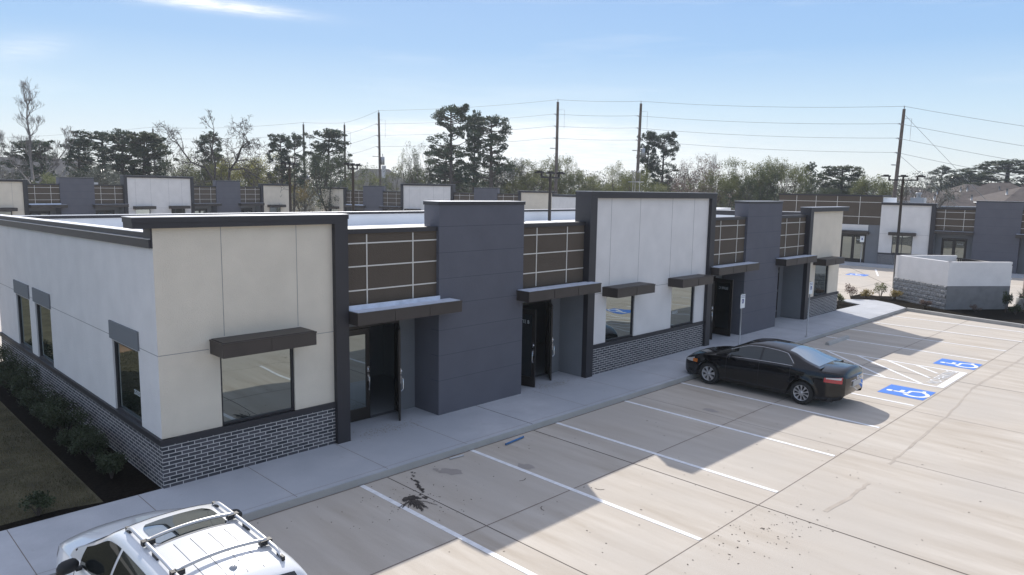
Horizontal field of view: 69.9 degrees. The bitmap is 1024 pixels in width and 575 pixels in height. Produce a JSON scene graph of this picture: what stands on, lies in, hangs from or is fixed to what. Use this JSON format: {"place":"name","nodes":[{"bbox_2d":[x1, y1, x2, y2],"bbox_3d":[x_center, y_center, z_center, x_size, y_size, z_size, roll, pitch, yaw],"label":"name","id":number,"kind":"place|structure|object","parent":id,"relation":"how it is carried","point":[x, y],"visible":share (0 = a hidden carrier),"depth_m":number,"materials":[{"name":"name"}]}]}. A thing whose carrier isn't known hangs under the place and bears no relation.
{"place":"outdoors","nodes":[
{"label":"outdoors","id":0,"kind":"place"},
{"bbox_2d":[0,401,102,525],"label":"lawn","id":1,"kind":"structure","parent":0,"point":[6,459],"depth_m":13.73,"materials":[{"name":"plant"}]},
{"bbox_2d":[18,489,55,515],"bbox_3d":[-7.890,3.613,12.126,0.613,0.426,0.554,9,11,44],"label":"shrub","id":2,"kind":"object","parent":1,"relation":"on","point":[37,499],"visible":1,"depth_m":12.10,"materials":[{"name":"green plant"}]},
{"bbox_2d":[0,299,905,574],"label":"sidewalk","id":3,"kind":"structure","parent":0,"point":[272,487],"depth_m":15.67,"materials":[{"name":"concrete"}]},
{"bbox_2d":[0,261,1023,574],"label":"parking lot","id":4,"kind":"structure","parent":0,"point":[910,459],"depth_m":14.07,"materials":[{"name":"concrete"}]},
{"bbox_2d":[0,362,161,530],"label":"planting bed","id":5,"kind":"object","parent":4,"relation":"on","point":[128,480],"visible":0.41,"depth_m":14.00,"materials":[{"name":"black soil"}]},
{"bbox_2d":[0,349,24,383],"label":"shrub","id":6,"kind":"object","parent":5,"relation":"on","point":[9,362],"visible":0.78,"depth_m":19.98,"materials":[{"name":"green plant"}]},
{"bbox_2d":[0,361,38,393],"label":"shrub","id":7,"kind":"object","parent":5,"relation":"on","point":[6,377],"visible":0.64,"depth_m":18.99,"materials":[{"name":"green plant"}]},
{"bbox_2d":[7,372,47,404],"bbox_3d":[-11.953,2.525,18.026,0.984,0.871,0.882,9,11,44],"label":"shrub","id":8,"kind":"object","parent":5,"relation":"on","point":[18,383],"visible":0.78,"depth_m":17.82,"materials":[{"name":"green plant"}]},
{"bbox_2d":[15,382,65,414],"bbox_3d":[-11.046,2.660,17.200,1.044,0.858,0.943,-2,8,-21],"label":"shrub","id":9,"kind":"object","parent":5,"relation":"on","point":[30,398],"visible":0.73,"depth_m":17.07,"materials":[{"name":"green plant"}]},
{"bbox_2d":[26,394,77,424],"bbox_3d":[-10.312,2.814,16.507,0.866,0.759,0.998,9,11,44],"label":"shrub","id":10,"kind":"object","parent":5,"relation":"on","point":[35,411],"visible":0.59,"depth_m":16.45,"materials":[{"name":"green plant"}]},
{"bbox_2d":[38,403,91,433],"bbox_3d":[-9.641,2.905,15.769,0.977,0.799,0.952,9,11,44],"label":"shrub","id":11,"kind":"object","parent":5,"relation":"on","point":[59,418],"visible":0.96,"depth_m":15.66,"materials":[{"name":"green plant"}]},
{"bbox_2d":[53,423,101,446],"bbox_3d":[-8.929,3.091,15.146,0.863,0.623,0.778,0,8,-8],"label":"shrub","id":12,"kind":"object","parent":5,"relation":"on","point":[64,439],"visible":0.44,"depth_m":14.93,"materials":[{"name":"green plant"}]},
{"bbox_2d":[65,429,109,461],"bbox_3d":[-8.377,3.130,14.490,0.796,0.737,0.822,-4,9,-31],"label":"shrub","id":13,"kind":"object","parent":5,"relation":"on","point":[87,440],"visible":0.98,"depth_m":14.39,"materials":[{"name":"green plant"}]},
{"bbox_2d":[93,451,128,478],"bbox_3d":[-7.504,3.352,13.754,0.822,0.523,0.582,9,11,44],"label":"shrub","id":14,"kind":"object","parent":5,"relation":"on","point":[110,462],"visible":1,"depth_m":13.62,"materials":[{"name":"green plant"}]},
{"bbox_2d":[56,501,306,574],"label":"parked car","id":15,"kind":"object","parent":4,"relation":"on","point":[216,538],"visible":1,"depth_m":8.24,"materials":[{"name":"white paint"}]},
{"bbox_2d":[281,162,297,211],"bbox_3d":[-13.263,-3.973,43.920,0.300,6.949,2.440,1,8,-1],"label":"light pole","id":16,"kind":"object","parent":4,"relation":"on","point":[289,179],"visible":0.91,"depth_m":43.58,"materials":[{"name":"grey metal"}]},
{"bbox_2d":[373,110,384,185],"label":"utility pole","id":17,"kind":"object","parent":4,"relation":"on","point":[381,160],"visible":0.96,"depth_m":102.64,"materials":[{"name":"brown wood"}]},
{"bbox_2d":[372,146,429,190],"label":"bushy tree","id":18,"kind":"object","parent":4,"relation":"on","point":[391,174],"visible":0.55,"depth_m":101.24,"materials":[{"name":"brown plant"}]},
{"bbox_2d":[402,141,435,183],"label":"bushy tree","id":19,"kind":"object","parent":4,"relation":"on","point":[409,171],"visible":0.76,"depth_m":97.47,"materials":[{"name":"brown plant"}]},
{"bbox_2d":[393,165,468,192],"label":"leafy tree","id":20,"kind":"object","parent":4,"relation":"on","point":[405,178],"visible":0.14,"depth_m":105.29,"materials":[{"name":"green plant"}]},
{"bbox_2d":[424,143,465,192],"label":"pine tree","id":21,"kind":"object","parent":4,"relation":"on","point":[441,177],"visible":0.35,"depth_m":98.16,"materials":[{"name":"green plant"}]},
{"bbox_2d":[423,103,476,189],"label":"pine tree","id":22,"kind":"object","parent":4,"relation":"on","point":[460,117],"visible":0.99,"depth_m":94.74,"materials":[{"name":"green plant"}]},
{"bbox_2d":[461,109,485,192],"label":"pine tree","id":23,"kind":"object","parent":4,"relation":"on","point":[468,175],"visible":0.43,"depth_m":98.58,"materials":[{"name":"green plant"}]},
{"bbox_2d":[447,162,511,192],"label":"leafy tree","id":24,"kind":"object","parent":4,"relation":"on","point":[470,189],"visible":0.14,"depth_m":103.54,"materials":[{"name":"green plant"}]},
{"bbox_2d":[465,114,516,187],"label":"pine tree","id":25,"kind":"object","parent":4,"relation":"on","point":[494,139],"visible":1,"depth_m":94.46,"materials":[{"name":"green plant"}]},
{"bbox_2d":[481,157,529,193],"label":"leafy tree","id":26,"kind":"object","parent":4,"relation":"on","point":[510,175],"visible":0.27,"depth_m":101.38,"materials":[{"name":"green plant"}]},
{"bbox_2d":[535,171,565,220],"bbox_3d":[1.915,-2.707,37.928,0.300,6.544,2.440,6,9,35],"label":"light pole","id":27,"kind":"object","parent":4,"relation":"on","point":[550,177],"visible":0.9,"depth_m":37.59,"materials":[{"name":"grey metal"}]},
{"bbox_2d":[550,102,564,193],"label":"utility pole","id":28,"kind":"object","parent":4,"relation":"on","point":[556,150],"visible":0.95,"depth_m":97.14,"materials":[{"name":"brown wood"}]},
{"bbox_2d":[11,100,1020,137],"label":"power line","id":29,"kind":"object","parent":28,"relation":"attached to","point":[605,101],"visible":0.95,"depth_m":95.51,"materials":[{"name":"black metal"}]},
{"bbox_2d":[174,138,1020,177],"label":"power line","id":30,"kind":"object","parent":28,"relation":"attached to","point":[674,143],"visible":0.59,"depth_m":90.56,"materials":[{"name":"black metal"}]},
{"bbox_2d":[600,160,659,191],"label":"leafy tree","id":31,"kind":"object","parent":4,"relation":"on","point":[625,180],"visible":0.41,"depth_m":88.69,"materials":[{"name":"green plant"}]},
{"bbox_2d":[686,338,862,404],"bbox_3d":[7.426,2.212,21.167,4.945,1.460,2.237,9,11,44],"label":"parked car","id":32,"kind":"object","parent":4,"relation":"on","point":[799,373],"visible":1,"depth_m":20.21,"materials":[{"name":"black paint"}]},
{"bbox_2d":[779,192,1023,273],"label":"commercial building","id":33,"kind":"structure","parent":4,"relation":"on","point":[991,231],"depth_m":56.55,"materials":[{"name":"white paint"}]},
{"bbox_2d":[840,235,853,261],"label":"window","id":34,"kind":"structure","parent":33,"relation":"in","point":[847,240],"depth_m":60.23,"materials":[{"name":"clear glass"}]},
{"bbox_2d":[851,235,864,261],"bbox_3d":[28.235,-3.160,59.684,0.900,2.170,0.045,7,10,39],"label":"door","id":35,"kind":"structure","parent":33,"relation":"in","point":[856,251],"depth_m":59.71,"materials":[{"name":"clear glass"}]},
{"bbox_2d":[891,235,912,253],"bbox_3d":[30.611,-3.366,57.492,1.450,1.436,0.080,7,10,39],"label":"window","id":36,"kind":"structure","parent":33,"relation":"in","point":[905,242],"depth_m":57.41,"materials":[{"name":"clear glass"}]},
{"bbox_2d":[941,239,954,254],"bbox_3d":[33.500,-2.629,56.364,0.790,2.180,0.045,7,10,39],"label":"door","id":37,"kind":"structure","parent":33,"relation":"in","point":[947,244],"depth_m":56.30,"materials":[{"name":"glass"}]},
{"bbox_2d":[953,239,966,261],"bbox_3d":[34.113,-2.552,55.867,0.790,2.180,0.045,7,10,39],"label":"door","id":38,"kind":"structure","parent":33,"relation":"in","point":[959,245],"depth_m":55.81,"materials":[{"name":"glass"}]},
{"bbox_2d":[881,174,925,287],"bbox_3d":[23.303,-3.339,44.167,2.440,6.832,0.300,1,8,4],"label":"light pole","id":39,"kind":"object","parent":4,"relation":"on","point":[899,215],"visible":0.98,"depth_m":43.91,"materials":[{"name":"grey metal"}]},
{"bbox_2d":[836,294,1023,323],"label":"planting bed","id":40,"kind":"object","parent":4,"relation":"on","point":[999,315],"visible":0.46,"depth_m":35.66,"materials":[{"name":"black soil"}]},
{"bbox_2d":[892,255,1012,309],"bbox_3d":[22.610,-0.284,37.851,3.538,2.445,3.905,0,8,-10],"label":"block enclosure","id":41,"kind":"object","parent":4,"relation":"on","point":[947,282],"visible":0.88,"depth_m":36.18,"materials":[{"name":"grey brick"}]},
{"bbox_2d":[906,308,1023,327],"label":"curb","id":42,"kind":"structure","parent":4,"relation":"on","point":[967,318],"depth_m":33.63,"materials":[{"name":"concrete"}]},
{"bbox_2d":[0,0,1023,194],"label":"sky","id":43,"kind":"structure","parent":0,"point":[834,66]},
{"bbox_2d":[292,188,746,211],"bbox_3d":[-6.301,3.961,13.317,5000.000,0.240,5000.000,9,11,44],"label":"ground","id":44,"kind":"structure","parent":0,"point":[315,201],"depth_m":198.75,"materials":[{"name":"green plant"}]},
{"bbox_2d":[0,140,53,183],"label":"pine tree","id":45,"kind":"object","parent":44,"relation":"on","point":[19,147],"visible":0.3,"depth_m":92.10,"materials":[{"name":"green plant"}]},
{"bbox_2d":[17,139,58,183],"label":"pine tree","id":46,"kind":"object","parent":44,"relation":"on","point":[40,148],"visible":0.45,"depth_m":90.16,"materials":[{"name":"green plant"}]},
{"bbox_2d":[0,77,76,183],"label":"bare tree","id":47,"kind":"object","parent":44,"relation":"on","point":[29,143],"visible":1,"depth_m":80.85,"materials":[{"name":"brown plant"}]},
{"bbox_2d":[0,157,83,183],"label":"house","id":48,"kind":"structure","parent":44,"relation":"on","point":[59,169],"depth_m":105.19,"materials":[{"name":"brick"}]},
{"bbox_2d":[60,137,95,176],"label":"pine tree","id":49,"kind":"object","parent":44,"relation":"on","point":[78,167],"visible":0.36,"depth_m":93.34,"materials":[{"name":"green plant"}]},
{"bbox_2d":[64,129,129,184],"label":"pine tree","id":50,"kind":"object","parent":44,"relation":"on","point":[90,142],"visible":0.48,"depth_m":88.44,"materials":[{"name":"green plant"}]},
{"bbox_2d":[85,165,121,184],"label":"leafy tree","id":51,"kind":"object","parent":44,"relation":"on","point":[114,181],"visible":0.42,"depth_m":75.67,"materials":[{"name":"green plant"}]},
{"bbox_2d":[90,127,142,180],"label":"pine tree","id":52,"kind":"object","parent":44,"relation":"on","point":[118,161],"visible":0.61,"depth_m":86.95,"materials":[{"name":"green plant"}]},
{"bbox_2d":[108,131,178,177],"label":"pine tree","id":53,"kind":"object","parent":44,"relation":"on","point":[146,136],"visible":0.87,"depth_m":86.20,"materials":[{"name":"green plant"}]},
{"bbox_2d":[118,137,172,175],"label":"pine tree","id":54,"kind":"object","parent":44,"relation":"on","point":[153,159],"visible":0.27,"depth_m":89.05,"materials":[{"name":"green plant"}]},
{"bbox_2d":[0,175,291,214],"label":"commercial building","id":55,"kind":"structure","parent":44,"relation":"on","point":[135,194],"depth_m":67.86,"materials":[{"name":"beige paint"}]},
{"bbox_2d":[162,155,211,185],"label":"bushy tree","id":56,"kind":"object","parent":44,"relation":"on","point":[189,174],"visible":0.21,"depth_m":93.91,"materials":[{"name":"green plant"}]},
{"bbox_2d":[176,149,232,185],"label":"leafy tree","id":57,"kind":"object","parent":44,"relation":"on","point":[202,172],"visible":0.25,"depth_m":97.19,"materials":[{"name":"green plant"}]},
{"bbox_2d":[194,131,227,185],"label":"pine tree","id":58,"kind":"object","parent":44,"relation":"on","point":[206,139],"visible":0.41,"depth_m":101.33,"materials":[{"name":"green plant"}]},
{"bbox_2d":[153,109,287,204],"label":"bare tree","id":59,"kind":"object","parent":44,"relation":"on","point":[237,156],"visible":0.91,"depth_m":80.82,"materials":[{"name":"brown plant"}]},
{"bbox_2d":[192,158,276,186],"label":"leafy tree","id":60,"kind":"object","parent":44,"relation":"on","point":[234,173],"visible":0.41,"depth_m":97.73,"materials":[{"name":"green plant"}]},
{"bbox_2d":[228,151,295,187],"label":"leafy tree","id":61,"kind":"object","parent":44,"relation":"on","point":[256,171],"visible":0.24,"depth_m":99.53,"materials":[{"name":"green plant"}]},
{"bbox_2d":[265,133,293,183],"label":"pine tree","id":62,"kind":"object","parent":44,"relation":"on","point":[280,140],"visible":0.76,"depth_m":98.50,"materials":[{"name":"green plant"}]},
{"bbox_2d":[279,132,307,211],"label":"pine tree","id":63,"kind":"object","parent":44,"relation":"on","point":[297,142],"visible":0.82,"depth_m":97.57,"materials":[{"name":"green plant"}]},
{"bbox_2d":[302,128,353,186],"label":"pine tree","id":64,"kind":"object","parent":44,"relation":"on","point":[323,147],"visible":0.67,"depth_m":103.09,"materials":[{"name":"green plant"}]},
{"bbox_2d":[291,149,367,211],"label":"leafy tree","id":65,"kind":"object","parent":44,"relation":"on","point":[325,170],"visible":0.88,"depth_m":87.76,"materials":[{"name":"green plant"}]},
{"bbox_2d":[337,163,387,189],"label":"bushy tree","id":66,"kind":"object","parent":44,"relation":"on","point":[371,179],"visible":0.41,"depth_m":105.96,"materials":[{"name":"green plant"}]},
{"bbox_2d":[319,166,405,194],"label":"house","id":67,"kind":"structure","parent":44,"relation":"on","point":[383,170],"depth_m":119.33,"materials":[{"name":"grey"}]},
{"bbox_2d":[0,191,848,488],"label":"commercial building","id":68,"kind":"structure","parent":44,"relation":"on","point":[166,351],"depth_m":17.35,"materials":[{"name":"beige paint"}]},
{"bbox_2d":[17,294,32,350],"bbox_3d":[-13.294,0.950,20.092,1.500,1.436,0.080,9,11,44],"label":"window","id":69,"kind":"structure","parent":68,"relation":"in","point":[23,303],"depth_m":20.23,"materials":[{"name":"clear glass"}]},
{"bbox_2d":[36,303,53,364],"bbox_3d":[-11.808,1.173,18.624,1.500,1.436,0.080,9,11,44],"label":"window","id":70,"kind":"structure","parent":68,"relation":"in","point":[43,314],"depth_m":18.74,"materials":[{"name":"clear glass"}]},
{"bbox_2d":[114,341,141,423],"bbox_3d":[-7.457,1.826,14.327,1.500,1.436,0.080,9,11,44],"label":"window","id":71,"kind":"structure","parent":68,"relation":"in","point":[126,358],"depth_m":14.40,"materials":[{"name":"clear glass"}]},
{"bbox_2d":[220,348,294,425],"bbox_3d":[-5.011,1.854,14.418,0.080,1.436,1.520,9,11,44],"label":"window","id":72,"kind":"structure","parent":68,"relation":"in","point":[253,386],"depth_m":14.41,"materials":[{"name":"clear glass"}]},
{"bbox_2d":[349,327,370,421],"bbox_3d":[-3.638,2.055,17.073,0.116,2.180,0.802,9,11,44],"label":"door","id":73,"kind":"structure","parent":68,"relation":"in","point":[359,339],"depth_m":17.18,"materials":[{"name":"grey glass"}]},
{"bbox_2d":[397,324,403,420],"bbox_3d":[-2.668,2.009,17.537,0.116,2.180,0.800,-1,8,-11],"label":"door","id":74,"kind":"structure","parent":68,"relation":"in","point":[399,370],"depth_m":17.23,"materials":[{"name":"brown metal"}]},
{"bbox_2d":[521,308,536,386],"bbox_3d":[0.288,1.668,20.424,0.800,2.180,0.116,6,9,31],"label":"door","id":75,"kind":"structure","parent":68,"relation":"in","point":[529,316],"depth_m":20.34,"materials":[{"name":"brown metal"}]},
{"bbox_2d":[548,302,554,379],"bbox_3d":[1.156,1.551,21.400,0.116,2.180,0.800,1,8,-2],"label":"door","id":76,"kind":"structure","parent":68,"relation":"in","point":[550,337],"depth_m":21.14,"materials":[{"name":"brown metal"}]},
{"bbox_2d":[605,296,633,341],"bbox_3d":[3.288,0.878,22.672,0.080,1.436,1.450,9,11,44],"label":"window","id":77,"kind":"structure","parent":68,"relation":"in","point":[619,311],"depth_m":22.70,"materials":[{"name":"clear glass"}]},
{"bbox_2d":[670,287,693,326],"bbox_3d":[5.806,0.582,25.177,0.080,1.436,1.460,9,11,44],"label":"window","id":78,"kind":"structure","parent":68,"relation":"in","point":[682,298],"depth_m":25.22,"materials":[{"name":"clear glass"}]},
{"bbox_2d":[712,278,733,335],"bbox_3d":[8.104,0.749,28.201,0.800,2.180,0.045,10,12,48],"label":"door","id":79,"kind":"structure","parent":68,"relation":"in","point":[723,295],"depth_m":28.18,"materials":[{"name":"brown metal"}]},
{"bbox_2d":[813,265,827,295],"bbox_3d":[13.995,-0.381,33.322,0.080,1.436,1.520,9,11,44],"label":"window","id":80,"kind":"structure","parent":68,"relation":"in","point":[821,272],"depth_m":33.38,"materials":[{"name":"clear glass"}]},
{"bbox_2d":[319,184,575,211],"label":"commercial building","id":81,"kind":"structure","parent":44,"relation":"on","point":[409,197],"depth_m":82.65,"materials":[{"name":"beige paint"}]},
{"bbox_2d":[502,170,561,193],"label":"leafy tree","id":82,"kind":"object","parent":44,"relation":"on","point":[541,187],"visible":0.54,"depth_m":98.80,"materials":[{"name":"green plant"}]},
{"bbox_2d":[513,153,578,193],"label":"leafy tree","id":83,"kind":"object","parent":44,"relation":"on","point":[543,169],"visible":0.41,"depth_m":101.27,"materials":[{"name":"green plant"}]},
{"bbox_2d":[101,158,1023,209],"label":"distant wood","id":84,"kind":"object","parent":44,"relation":"on","point":[602,182],"visible":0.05,"depth_m":179.10,"materials":[{"name":"green plant"}]},
{"bbox_2d":[546,155,594,194],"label":"leafy tree","id":85,"kind":"object","parent":44,"relation":"on","point":[569,181],"visible":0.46,"depth_m":101.52,"materials":[{"name":"green plant"}]},
{"bbox_2d":[573,173,616,194],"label":"leafy tree","id":86,"kind":"object","parent":44,"relation":"on","point":[590,185],"visible":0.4,"depth_m":100.51,"materials":[{"name":"green plant"}]},
{"bbox_2d":[632,103,647,188],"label":"utility pole","id":87,"kind":"object","parent":44,"relation":"on","point":[639,141],"visible":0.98,"depth_m":95.84,"materials":[{"name":"brown wood"}]},
{"bbox_2d":[636,130,659,189],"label":"pine tree","id":88,"kind":"object","parent":44,"relation":"on","point":[650,135],"visible":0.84,"depth_m":108.06,"materials":[{"name":"green plant"}]},
{"bbox_2d":[643,131,680,191],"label":"pine tree","id":89,"kind":"object","parent":44,"relation":"on","point":[665,151],"visible":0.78,"depth_m":106.76,"materials":[{"name":"green plant"}]},
{"bbox_2d":[664,154,725,206],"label":"bushy tree","id":90,"kind":"object","parent":44,"relation":"on","point":[702,176],"visible":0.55,"depth_m":100.93,"materials":[{"name":"green plant"}]},
{"bbox_2d":[667,176,735,209],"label":"bushy tree","id":91,"kind":"object","parent":44,"relation":"on","point":[685,188],"visible":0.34,"depth_m":93.25,"materials":[{"name":"green plant"}]},
{"bbox_2d":[686,168,755,207],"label":"leafy tree","id":92,"kind":"object","parent":44,"relation":"on","point":[735,179],"visible":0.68,"depth_m":92.67,"materials":[{"name":"green plant"}]},
{"bbox_2d":[715,157,784,209],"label":"leafy tree","id":93,"kind":"object","parent":44,"relation":"on","point":[752,175],"visible":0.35,"depth_m":92.73,"materials":[{"name":"green plant"}]},
{"bbox_2d":[727,162,779,208],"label":"leafy tree","id":94,"kind":"object","parent":44,"relation":"on","point":[760,193],"visible":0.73,"depth_m":88.58,"materials":[{"name":"green plant"}]},
{"bbox_2d":[753,155,813,200],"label":"leafy tree","id":95,"kind":"object","parent":44,"relation":"on","point":[793,178],"visible":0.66,"depth_m":90.14,"materials":[{"name":"green plant"}]},
{"bbox_2d":[813,165,868,194],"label":"pine tree","id":96,"kind":"object","parent":44,"relation":"on","point":[842,174],"visible":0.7,"depth_m":101.02,"materials":[{"name":"green plant"}]},
{"bbox_2d":[818,176,879,194],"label":"leafy tree","id":97,"kind":"object","parent":44,"relation":"on","point":[824,191],"visible":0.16,"depth_m":97.01,"materials":[{"name":"green plant"}]},
{"bbox_2d":[848,173,903,199],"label":"leafy tree","id":98,"kind":"object","parent":44,"relation":"on","point":[883,187],"visible":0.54,"depth_m":92.41,"materials":[{"name":"green plant"}]},
{"bbox_2d":[891,106,911,197],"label":"utility pole","id":99,"kind":"object","parent":44,"relation":"on","point":[894,194],"visible":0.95,"depth_m":80.22,"materials":[{"name":"brown wood"}]},
{"bbox_2d":[886,170,967,207],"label":"bushy tree","id":100,"kind":"object","parent":44,"relation":"on","point":[942,202],"visible":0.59,"depth_m":81.84,"materials":[{"name":"green plant"}]},
{"bbox_2d":[923,165,956,191],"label":"pine tree","id":101,"kind":"object","parent":44,"relation":"on","point":[944,168],"visible":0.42,"depth_m":146.67,"materials":[{"name":"green plant"}]},
{"bbox_2d":[908,194,975,208],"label":"house","id":102,"kind":"structure","parent":44,"relation":"on","point":[964,203],"depth_m":98.18,"materials":[{"name":"brick"}]},
{"bbox_2d":[938,174,966,190],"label":"pine tree","id":103,"kind":"object","parent":44,"relation":"on","point":[956,176],"visible":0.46,"depth_m":143.75,"materials":[{"name":"green plant"}]},
{"bbox_2d":[935,184,984,195],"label":"house","id":104,"kind":"structure","parent":44,"relation":"on","point":[971,186],"depth_m":118.75,"materials":[{"name":"brick"}]},
{"bbox_2d":[952,159,1023,186],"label":"pine tree","id":105,"kind":"object","parent":44,"relation":"on","point":[1008,167],"visible":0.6,"depth_m":138.06,"materials":[{"name":"green plant"}]},
{"bbox_2d":[957,183,1023,198],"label":"house","id":106,"kind":"structure","parent":44,"relation":"on","point":[988,188],"depth_m":108.16,"materials":[{"name":"brick"}]},
{"bbox_2d":[968,187,1023,202],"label":"house","id":107,"kind":"structure","parent":44,"relation":"on","point":[1016,194],"depth_m":96.13,"materials":[{"name":"brick"}]},
{"bbox_2d":[839,261,1023,277],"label":"sidewalk","id":108,"kind":"structure","parent":0,"point":[892,267],"depth_m":57.53,"materials":[{"name":"concrete"}]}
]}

